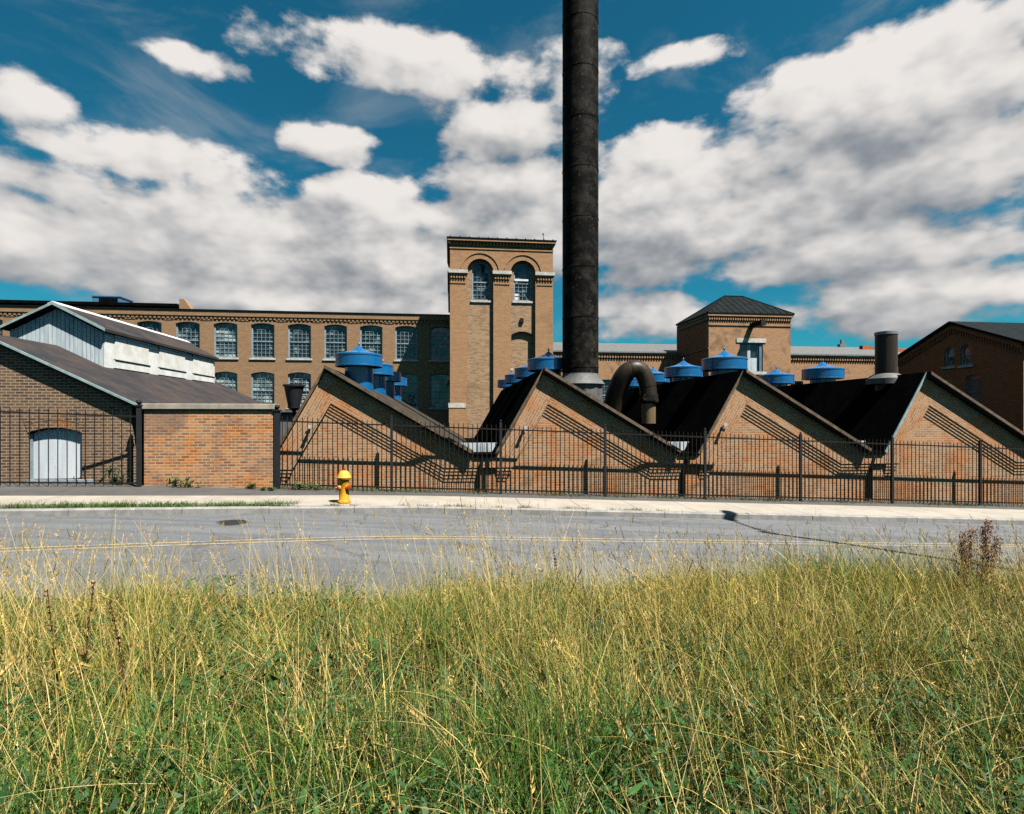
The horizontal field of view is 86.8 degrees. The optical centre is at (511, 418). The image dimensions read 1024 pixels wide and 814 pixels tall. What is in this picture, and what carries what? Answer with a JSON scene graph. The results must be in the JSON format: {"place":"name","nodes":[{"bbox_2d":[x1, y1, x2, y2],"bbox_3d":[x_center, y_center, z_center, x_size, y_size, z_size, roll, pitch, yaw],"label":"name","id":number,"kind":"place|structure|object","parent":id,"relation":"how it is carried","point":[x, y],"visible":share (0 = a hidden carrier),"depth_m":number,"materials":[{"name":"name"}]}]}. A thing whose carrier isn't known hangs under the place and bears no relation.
{"place":"outdoors","nodes":[
{"label":"outdoors","id":0,"kind":"place"},
{"bbox_2d":[0,505,214,508],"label":"verge","id":1,"kind":"structure","parent":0,"point":[128,506],"depth_m":12.01,"materials":[{"name":"green plant"}]},
{"bbox_2d":[0,513,1023,598],"bbox_3d":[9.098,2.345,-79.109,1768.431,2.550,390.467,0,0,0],"label":"road","id":2,"kind":"structure","parent":0,"point":[189,524],"depth_m":9.86,"materials":[{"name":"grey asphalt"}]},
{"bbox_2d":[216,520,246,525],"bbox_3d":[-5.730,2.138,10.957,0.670,0.059,0.670,0,0,-7],"label":"manhole cover","id":3,"kind":"object","parent":2,"relation":"on","point":[231,522],"visible":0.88,"depth_m":10.96,"materials":[{"name":"metal"}]},
{"bbox_2d":[0,538,988,551],"bbox_3d":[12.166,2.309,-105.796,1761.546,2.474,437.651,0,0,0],"label":"line","id":4,"kind":"object","parent":2,"relation":"on","point":[446,538],"visible":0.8,"depth_m":10.11,"materials":[{"name":"yellow paint"}]},
{"bbox_2d":[0,536,1008,548],"bbox_3d":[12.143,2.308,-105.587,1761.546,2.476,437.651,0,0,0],"label":"line","id":5,"kind":"object","parent":2,"relation":"on","point":[457,536],"visible":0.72,"depth_m":10.30,"materials":[{"name":"yellow paint"}]},
{"bbox_2d":[0,495,1023,518],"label":"pavement","id":6,"kind":"structure","parent":0,"point":[364,500],"depth_m":14.55,"materials":[{"name":"concrete"}]},
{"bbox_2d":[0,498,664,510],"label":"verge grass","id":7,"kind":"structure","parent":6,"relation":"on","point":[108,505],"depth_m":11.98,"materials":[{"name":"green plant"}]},
{"bbox_2d":[335,468,351,503],"bbox_3d":[-4.142,1.651,13.350,0.389,0.865,0.352,0,0,-7],"label":"fire hydrant","id":8,"kind":"object","parent":6,"relation":"on","point":[343,487],"visible":1,"depth_m":13.24,"materials":[{"name":"yellow metal"}]},
{"bbox_2d":[0,481,1023,509],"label":"apron","id":9,"kind":"object","parent":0,"point":[26,489],"visible":0.64,"depth_m":14.91,"materials":[{"name":"grey concrete"}]},
{"bbox_2d":[0,399,142,486],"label":"iron fence","id":10,"kind":"object","parent":9,"relation":"on","point":[138,482],"visible":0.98,"depth_m":14.22,"materials":[{"name":"black metal"}]},
{"bbox_2d":[97,465,133,484],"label":"weed","id":11,"kind":"object","parent":9,"relation":"on","point":[110,467],"visible":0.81,"depth_m":14.81,"materials":[{"name":"green plant"}]},
{"bbox_2d":[166,473,188,487],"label":"weed","id":12,"kind":"object","parent":9,"relation":"on","point":[174,479],"visible":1,"depth_m":14.75,"materials":[{"name":"green plant"}]},
{"bbox_2d":[181,479,201,487],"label":"weed","id":13,"kind":"object","parent":9,"relation":"on","point":[189,484],"visible":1,"depth_m":14.82,"materials":[{"name":"green plant"}]},
{"bbox_2d":[245,483,255,488],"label":"weed","id":14,"kind":"object","parent":9,"relation":"on","point":[250,485],"visible":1,"depth_m":15.00,"materials":[{"name":"green plant"}]},
{"bbox_2d":[259,486,273,490],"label":"weed","id":15,"kind":"object","parent":9,"relation":"on","point":[271,488],"visible":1,"depth_m":14.81,"materials":[{"name":"green plant"}]},
{"bbox_2d":[288,479,306,489],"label":"weed","id":16,"kind":"object","parent":9,"relation":"on","point":[298,485],"visible":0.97,"depth_m":15.19,"materials":[{"name":"green plant"}]},
{"bbox_2d":[299,481,320,489],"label":"weed","id":17,"kind":"object","parent":9,"relation":"on","point":[311,487],"visible":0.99,"depth_m":15.25,"materials":[{"name":"green plant"}]},
{"bbox_2d":[0,503,1023,813],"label":"bank","id":18,"kind":"structure","parent":0,"point":[704,809],"depth_m":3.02,"materials":[{"name":"green plant"}]},
{"bbox_2d":[27,588,69,717],"bbox_3d":[-2.781,1.456,3.272,0.182,0.909,0.229,0,0,37],"label":"dock plant","id":19,"kind":"object","parent":18,"relation":"on","point":[51,630],"visible":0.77,"depth_m":3.27,"materials":[{"name":"plant"}]},
{"bbox_2d":[65,581,107,699],"bbox_3d":[-2.737,1.484,3.482,0.268,0.889,0.272,0,0,25],"label":"dock plant","id":20,"kind":"object","parent":18,"relation":"on","point":[83,657],"visible":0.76,"depth_m":3.49,"materials":[{"name":"plant"}]},
{"bbox_2d":[101,600,150,719],"bbox_3d":[-2.235,1.476,3.163,0.266,0.860,0.186,0,0,13],"label":"dock plant","id":21,"kind":"object","parent":18,"relation":"on","point":[118,643],"visible":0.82,"depth_m":3.14,"materials":[{"name":"plant"}]},
{"bbox_2d":[0,559,1023,813],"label":"clover","id":22,"kind":"object","parent":18,"relation":"on","point":[838,793],"visible":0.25,"depth_m":2.96,"materials":[{"name":"green plant"}]},
{"bbox_2d":[0,554,1023,813],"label":"fallen straw","id":23,"kind":"object","parent":18,"relation":"on","point":[520,714],"visible":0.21,"depth_m":2.99,"materials":[{"name":"beige plant"}]},
{"bbox_2d":[552,548,564,616],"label":"dock plant","id":24,"kind":"object","parent":18,"relation":"on","point":[554,558],"visible":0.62,"depth_m":5.71,"materials":[{"name":"plant"}]},
{"bbox_2d":[953,532,974,583],"bbox_3d":[5.231,1.831,6.237,0.285,1.048,0.292,0,0,-37],"label":"dock plant","id":25,"kind":"object","parent":18,"relation":"on","point":[964,539],"visible":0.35,"depth_m":6.27,"materials":[{"name":"plant"}]},
{"bbox_2d":[958,540,972,598],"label":"dock plant","id":26,"kind":"object","parent":18,"relation":"on","point":[965,551],"visible":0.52,"depth_m":6.08,"materials":[{"name":"plant"}]},
{"bbox_2d":[959,526,980,573],"bbox_3d":[5.523,1.845,6.494,0.278,1.122,0.286,0,0,0],"label":"dock plant","id":27,"kind":"object","parent":18,"relation":"on","point":[970,533],"visible":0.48,"depth_m":6.47,"materials":[{"name":"plant"}]},
{"bbox_2d":[974,517,996,585],"bbox_3d":[5.503,1.759,6.293,0.255,1.240,0.257,0,0,9],"label":"dock plant","id":28,"kind":"object","parent":18,"relation":"on","point":[988,531],"visible":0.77,"depth_m":6.28,"materials":[{"name":"plant"}]},
{"bbox_2d":[978,526,1000,593],"bbox_3d":[5.717,1.852,6.495,0.254,1.097,0.317,0,0,0],"label":"dock plant","id":29,"kind":"object","parent":18,"relation":"on","point":[983,546],"visible":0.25,"depth_m":6.59,"materials":[{"name":"plant"}]},
{"bbox_2d":[979,535,1006,601],"bbox_3d":[5.400,1.822,6.102,0.258,1.054,0.240,0,0,-16],"label":"dock plant","id":30,"kind":"object","parent":18,"relation":"on","point":[994,547],"visible":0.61,"depth_m":6.09,"materials":[{"name":"plant"}]},
{"bbox_2d":[0,0,1023,347],"label":"sky","id":31,"kind":"structure","parent":0,"point":[854,169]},
{"bbox_2d":[273,485,1021,506],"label":"grass","id":32,"kind":"structure","parent":0,"point":[664,496],"depth_m":16.46,"materials":[{"name":"green plant"}]},
{"bbox_3d":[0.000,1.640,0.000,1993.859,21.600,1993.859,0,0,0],"label":"ground","id":33,"kind":"structure","parent":0,"visible":0},
{"bbox_2d":[0,301,280,481],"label":"building","id":34,"kind":"structure","parent":33,"relation":"on","point":[60,357],"depth_m":15.02,"materials":[{"name":"brick"}]},
{"bbox_2d":[25,429,93,481],"bbox_3d":[-12.288,1.060,14.782,1.651,1.543,0.260,0,0,-7],"label":"boarded window","id":35,"kind":"structure","parent":34,"relation":"in","point":[62,433],"depth_m":14.83,"materials":[{"name":"paint"}]},
{"bbox_2d":[142,403,278,488],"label":"yard wall","id":36,"kind":"structure","parent":33,"relation":"on","point":[222,445],"depth_m":14.99,"materials":[{"name":"orange brick"}]},
{"bbox_2d":[0,299,449,426],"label":"mill wing","id":37,"kind":"structure","parent":33,"relation":"on","point":[263,356],"depth_m":35.54,"materials":[{"name":"brown brick"}]},
{"bbox_2d":[0,319,2,334],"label":"window","id":38,"kind":"structure","parent":37,"relation":"in","point":[1,321],"depth_m":33.60,"materials":[{"name":"paint"}]},
{"bbox_2d":[91,295,133,302],"bbox_3d":[-29.835,-8.410,40.456,1.987,1.130,1.700,0,0,-7],"label":"rooftop unit","id":39,"kind":"object","parent":37,"relation":"on","point":[95,298],"visible":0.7,"depth_m":39.67,"materials":[{"name":"blue paint"}]},
{"bbox_2d":[138,321,160,332],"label":"window","id":40,"kind":"structure","parent":37,"relation":"in","point":[151,325],"depth_m":34.59,"materials":[{"name":"glass"}]},
{"bbox_2d":[176,322,199,347],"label":"window","id":41,"kind":"structure","parent":37,"relation":"in","point":[188,331],"depth_m":34.85,"materials":[{"name":"glass"}]},
{"bbox_2d":[215,372,236,390],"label":"window","id":42,"kind":"structure","parent":37,"relation":"in","point":[229,379],"depth_m":35.12,"materials":[{"name":"glass"}]},
{"bbox_2d":[214,323,238,358],"bbox_3d":[-18.493,-5.001,34.986,1.640,2.390,0.281,0,0,-7],"label":"window","id":43,"kind":"structure","parent":37,"relation":"in","point":[225,334],"depth_m":35.09,"materials":[{"name":"glass"}]},
{"bbox_2d":[249,323,275,359],"bbox_3d":[-16.210,-5.001,35.249,1.640,2.390,0.281,0,0,-7],"label":"window","id":44,"kind":"structure","parent":37,"relation":"in","point":[262,333],"depth_m":35.35,"materials":[{"name":"glass"}]},
{"bbox_2d":[252,372,273,403],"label":"window","id":45,"kind":"structure","parent":37,"relation":"in","point":[262,382],"depth_m":35.36,"materials":[{"name":"glass"}]},
{"bbox_2d":[286,372,310,408],"bbox_3d":[-13.932,-1.808,35.512,1.640,2.418,0.281,0,0,-7],"label":"window","id":46,"kind":"structure","parent":37,"relation":"in","point":[299,377],"depth_m":35.65,"materials":[{"name":"glass"}]},
{"bbox_2d":[286,324,311,359],"bbox_3d":[-13.932,-5.001,35.512,1.640,2.390,0.281,0,0,-7],"label":"window","id":47,"kind":"structure","parent":37,"relation":"in","point":[299,335],"depth_m":35.62,"materials":[{"name":"glass"}]},
{"bbox_2d":[322,325,346,360],"bbox_3d":[-11.645,-5.001,35.774,1.640,2.390,0.281,0,0,-7],"label":"window","id":48,"kind":"structure","parent":37,"relation":"in","point":[335,335],"depth_m":35.89,"materials":[{"name":"glass"}]},
{"bbox_2d":[360,325,383,360],"bbox_3d":[-9.367,-5.001,36.037,1.640,2.390,0.281,0,0,-7],"label":"window","id":49,"kind":"structure","parent":37,"relation":"in","point":[370,335],"depth_m":36.15,"materials":[{"name":"glass"}]},
{"bbox_2d":[394,326,418,361],"bbox_3d":[-7.081,-5.001,36.299,1.640,2.390,0.281,0,0,-7],"label":"window","id":50,"kind":"structure","parent":37,"relation":"in","point":[405,337],"depth_m":36.40,"materials":[{"name":"glass"}]},
{"bbox_2d":[401,373,418,408],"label":"window","id":51,"kind":"structure","parent":37,"relation":"in","point":[408,393],"depth_m":36.44,"materials":[{"name":"glass"}]},
{"bbox_2d":[429,327,449,361],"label":"window","id":52,"kind":"structure","parent":37,"relation":"in","point":[439,336],"depth_m":36.67,"materials":[{"name":"glass"}]},
{"bbox_2d":[429,374,449,408],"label":"window","id":53,"kind":"structure","parent":37,"relation":"in","point":[439,383],"depth_m":36.67,"materials":[{"name":"glass"}]},
{"bbox_2d":[280,410,297,439],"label":"yard shed","id":54,"kind":"structure","parent":33,"relation":"on","point":[285,413],"depth_m":28.80,"materials":[{"name":"grey metal"}]},
{"bbox_2d":[283,384,304,417],"bbox_3d":[-6.586,0.618,16.355,0.640,3.270,0.640,0,0,-7],"label":"hopper","id":55,"kind":"object","parent":33,"relation":"on","point":[294,393],"visible":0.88,"depth_m":16.18,"materials":[{"name":"black metal"}]},
{"bbox_2d":[447,233,556,437],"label":"mill tower","id":56,"kind":"structure","parent":33,"relation":"on","point":[500,300],"depth_m":33.77,"materials":[{"name":"brick"}]},
{"bbox_2d":[471,262,491,302],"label":"window","id":57,"kind":"structure","parent":56,"relation":"in","point":[480,271],"depth_m":33.97,"materials":[{"name":"glass"}]},
{"bbox_2d":[512,264,532,302],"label":"window","id":58,"kind":"structure","parent":56,"relation":"in","point":[522,273],"depth_m":34.25,"materials":[{"name":"glass"}]},
{"bbox_2d":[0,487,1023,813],"bbox_3d":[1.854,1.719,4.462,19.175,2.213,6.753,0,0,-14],"label":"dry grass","id":59,"kind":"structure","parent":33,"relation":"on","point":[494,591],"depth_m":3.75,"materials":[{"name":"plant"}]},
{"bbox_2d":[0,506,1023,524],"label":"kerb","id":60,"kind":"structure","parent":33,"relation":"on","point":[62,512],"depth_m":13.34,"materials":[{"name":"concrete"}]},
{"bbox_2d":[273,404,1023,504],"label":"iron fence","id":61,"kind":"object","parent":33,"relation":"on","point":[277,421],"visible":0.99,"depth_m":16.51,"materials":[{"name":"black metal"}]},
{"bbox_2d":[280,365,1023,504],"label":"sawtooth shed","id":62,"kind":"structure","parent":33,"relation":"on","point":[928,408],"depth_m":17.31,"materials":[{"name":"brick"}]},
{"bbox_2d":[335,343,382,397],"bbox_3d":[-4.886,-1.235,17.300,1.474,2.390,1.474,0,0,-7],"label":"roof ventilator","id":63,"kind":"object","parent":62,"relation":"on","point":[359,363],"visible":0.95,"depth_m":16.88,"materials":[{"name":"blue metal"}]},
{"bbox_2d":[373,362,393,395],"bbox_3d":[-5.274,-1.235,20.678,1.474,2.390,1.474,0,0,-7],"label":"roof ventilator","id":64,"kind":"object","parent":62,"relation":"on","point":[380,375],"visible":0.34,"depth_m":20.32,"materials":[{"name":"blue metal"}]},
{"bbox_2d":[386,371,400,398],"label":"roof ventilator","id":65,"kind":"object","parent":62,"relation":"on","point":[390,384],"visible":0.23,"depth_m":23.73,"materials":[{"name":"blue metal"}]},
{"bbox_2d":[395,377,406,400],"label":"roof ventilator","id":66,"kind":"object","parent":62,"relation":"on","point":[402,383],"visible":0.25,"depth_m":27.13,"materials":[{"name":"blue metal"}]},
{"bbox_2d":[497,378,510,388],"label":"roof ventilator","id":67,"kind":"object","parent":62,"relation":"on","point":[502,384],"visible":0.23,"depth_m":28.34,"materials":[{"name":"blue metal"}]},
{"bbox_2d":[505,373,521,384],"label":"roof ventilator","id":68,"kind":"object","parent":62,"relation":"on","point":[510,379],"visible":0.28,"depth_m":24.93,"materials":[{"name":"blue metal"}]},
{"bbox_2d":[514,365,534,378],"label":"roof ventilator","id":69,"kind":"object","parent":62,"relation":"on","point":[522,372],"visible":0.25,"depth_m":21.57,"materials":[{"name":"blue metal"}]},
{"bbox_2d":[527,348,561,376],"bbox_3d":[1.267,-1.235,18.750,1.474,2.390,1.474,0,0,-7],"label":"roof ventilator","id":70,"kind":"object","parent":62,"relation":"on","point":[550,361],"visible":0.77,"depth_m":18.14,"materials":[{"name":"blue metal"}]},
{"bbox_2d":[562,0,604,400],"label":"chimney stack","id":71,"kind":"object","parent":62,"relation":"on","point":[580,169],"visible":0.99,"depth_m":17.58,"materials":[{"name":"black metal"}]},
{"bbox_2d":[604,360,658,423],"bbox_3d":[4.007,-0.446,19.101,2.179,3.166,1.131,0,0,34],"label":"curved duct","id":72,"kind":"object","parent":62,"relation":"on","point":[625,374],"visible":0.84,"depth_m":18.66,"materials":[{"name":"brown metal"}]},
{"bbox_2d":[629,378,638,388],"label":"roof ventilator","id":73,"kind":"object","parent":62,"relation":"on","point":[634,384],"visible":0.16,"depth_m":28.69,"materials":[{"name":"blue metal"}]},
{"bbox_2d":[637,366,669,383],"bbox_3d":[6.795,-1.285,26.055,1.548,2.510,1.548,0,0,-7],"label":"roof ventilator","id":74,"kind":"object","parent":62,"relation":"on","point":[659,377],"visible":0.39,"depth_m":25.36,"materials":[{"name":"blue metal"}]},
{"bbox_2d":[664,358,702,381],"bbox_3d":[7.183,-1.285,22.678,1.548,2.510,1.548,0,0,-7],"label":"roof ventilator","id":75,"kind":"object","parent":62,"relation":"on","point":[683,370],"visible":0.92,"depth_m":22.12,"materials":[{"name":"blue metal"}]},
{"bbox_2d":[701,347,747,374],"bbox_3d":[7.571,-1.285,19.300,1.548,2.510,1.548,0,0,-7],"label":"roof ventilator","id":76,"kind":"object","parent":62,"relation":"on","point":[724,361],"visible":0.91,"depth_m":18.77,"materials":[{"name":"blue metal"}]},
{"bbox_2d":[758,366,794,386],"bbox_3d":[13.217,-1.252,27.078,1.666,2.701,1.666,0,0,-7],"label":"roof ventilator","id":77,"kind":"object","parent":62,"relation":"on","point":[776,377],"visible":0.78,"depth_m":26.46,"materials":[{"name":"blue metal"}]},
{"bbox_2d":[801,359,844,382],"bbox_3d":[13.605,-1.252,23.700,1.666,2.701,1.666,0,0,-7],"label":"roof ventilator","id":78,"kind":"object","parent":62,"relation":"on","point":[822,371],"visible":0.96,"depth_m":23.19,"materials":[{"name":"blue metal"}]},
{"bbox_2d":[866,330,901,390],"bbox_3d":[13.548,-1.984,19.600,1.240,2.289,1.240,0,0,-7],"label":"stub stack","id":79,"kind":"object","parent":62,"relation":"on","point":[886,357],"visible":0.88,"depth_m":19.31,"materials":[{"name":"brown metal"}]},
{"bbox_2d":[553,340,906,402],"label":"mill range","id":80,"kind":"structure","parent":33,"relation":"on","point":[857,362],"depth_m":41.07,"materials":[{"name":"brick"}]},
{"bbox_2d":[602,380,609,402],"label":"window","id":81,"kind":"structure","parent":80,"relation":"in","point":[604,387],"depth_m":39.43,"materials":[{"name":"glass"}]},
{"bbox_2d":[675,295,794,385],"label":"hoist tower","id":82,"kind":"structure","parent":33,"relation":"on","point":[757,334],"depth_m":35.77,"materials":[{"name":"brick"}]},
{"bbox_2d":[740,344,748,370],"bbox_3d":[15.308,-3.985,35.749,0.667,1.811,0.050,0,0,-7],"label":"door","id":83,"kind":"structure","parent":82,"relation":"in","point":[744,348],"depth_m":35.75,"materials":[{"name":"glass"}]},
{"bbox_2d":[749,344,757,370],"bbox_3d":[15.980,-3.985,35.826,0.667,1.811,0.050,0,0,-7],"label":"door","id":84,"kind":"structure","parent":82,"relation":"in","point":[753,349],"depth_m":35.81,"materials":[{"name":"glass"}]},
{"bbox_2d":[898,321,1023,431],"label":"gabled mill block","id":85,"kind":"structure","parent":33,"relation":"on","point":[982,363],"depth_m":32.49,"materials":[{"name":"red brick"}]},
{"bbox_2d":[941,347,955,368],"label":"window","id":86,"kind":"structure","parent":85,"relation":"in","point":[950,353],"depth_m":34.34,"materials":[{"name":"glass"}]},
{"bbox_2d":[957,345,973,367],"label":"window","id":87,"kind":"structure","parent":85,"relation":"in","point":[967,349],"depth_m":33.23,"materials":[{"name":"glass"}]},
{"bbox_2d":[967,374,981,403],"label":"window","id":88,"kind":"structure","parent":85,"relation":"in","point":[974,382],"depth_m":32.71,"materials":[{"name":"glass"}]}
]}

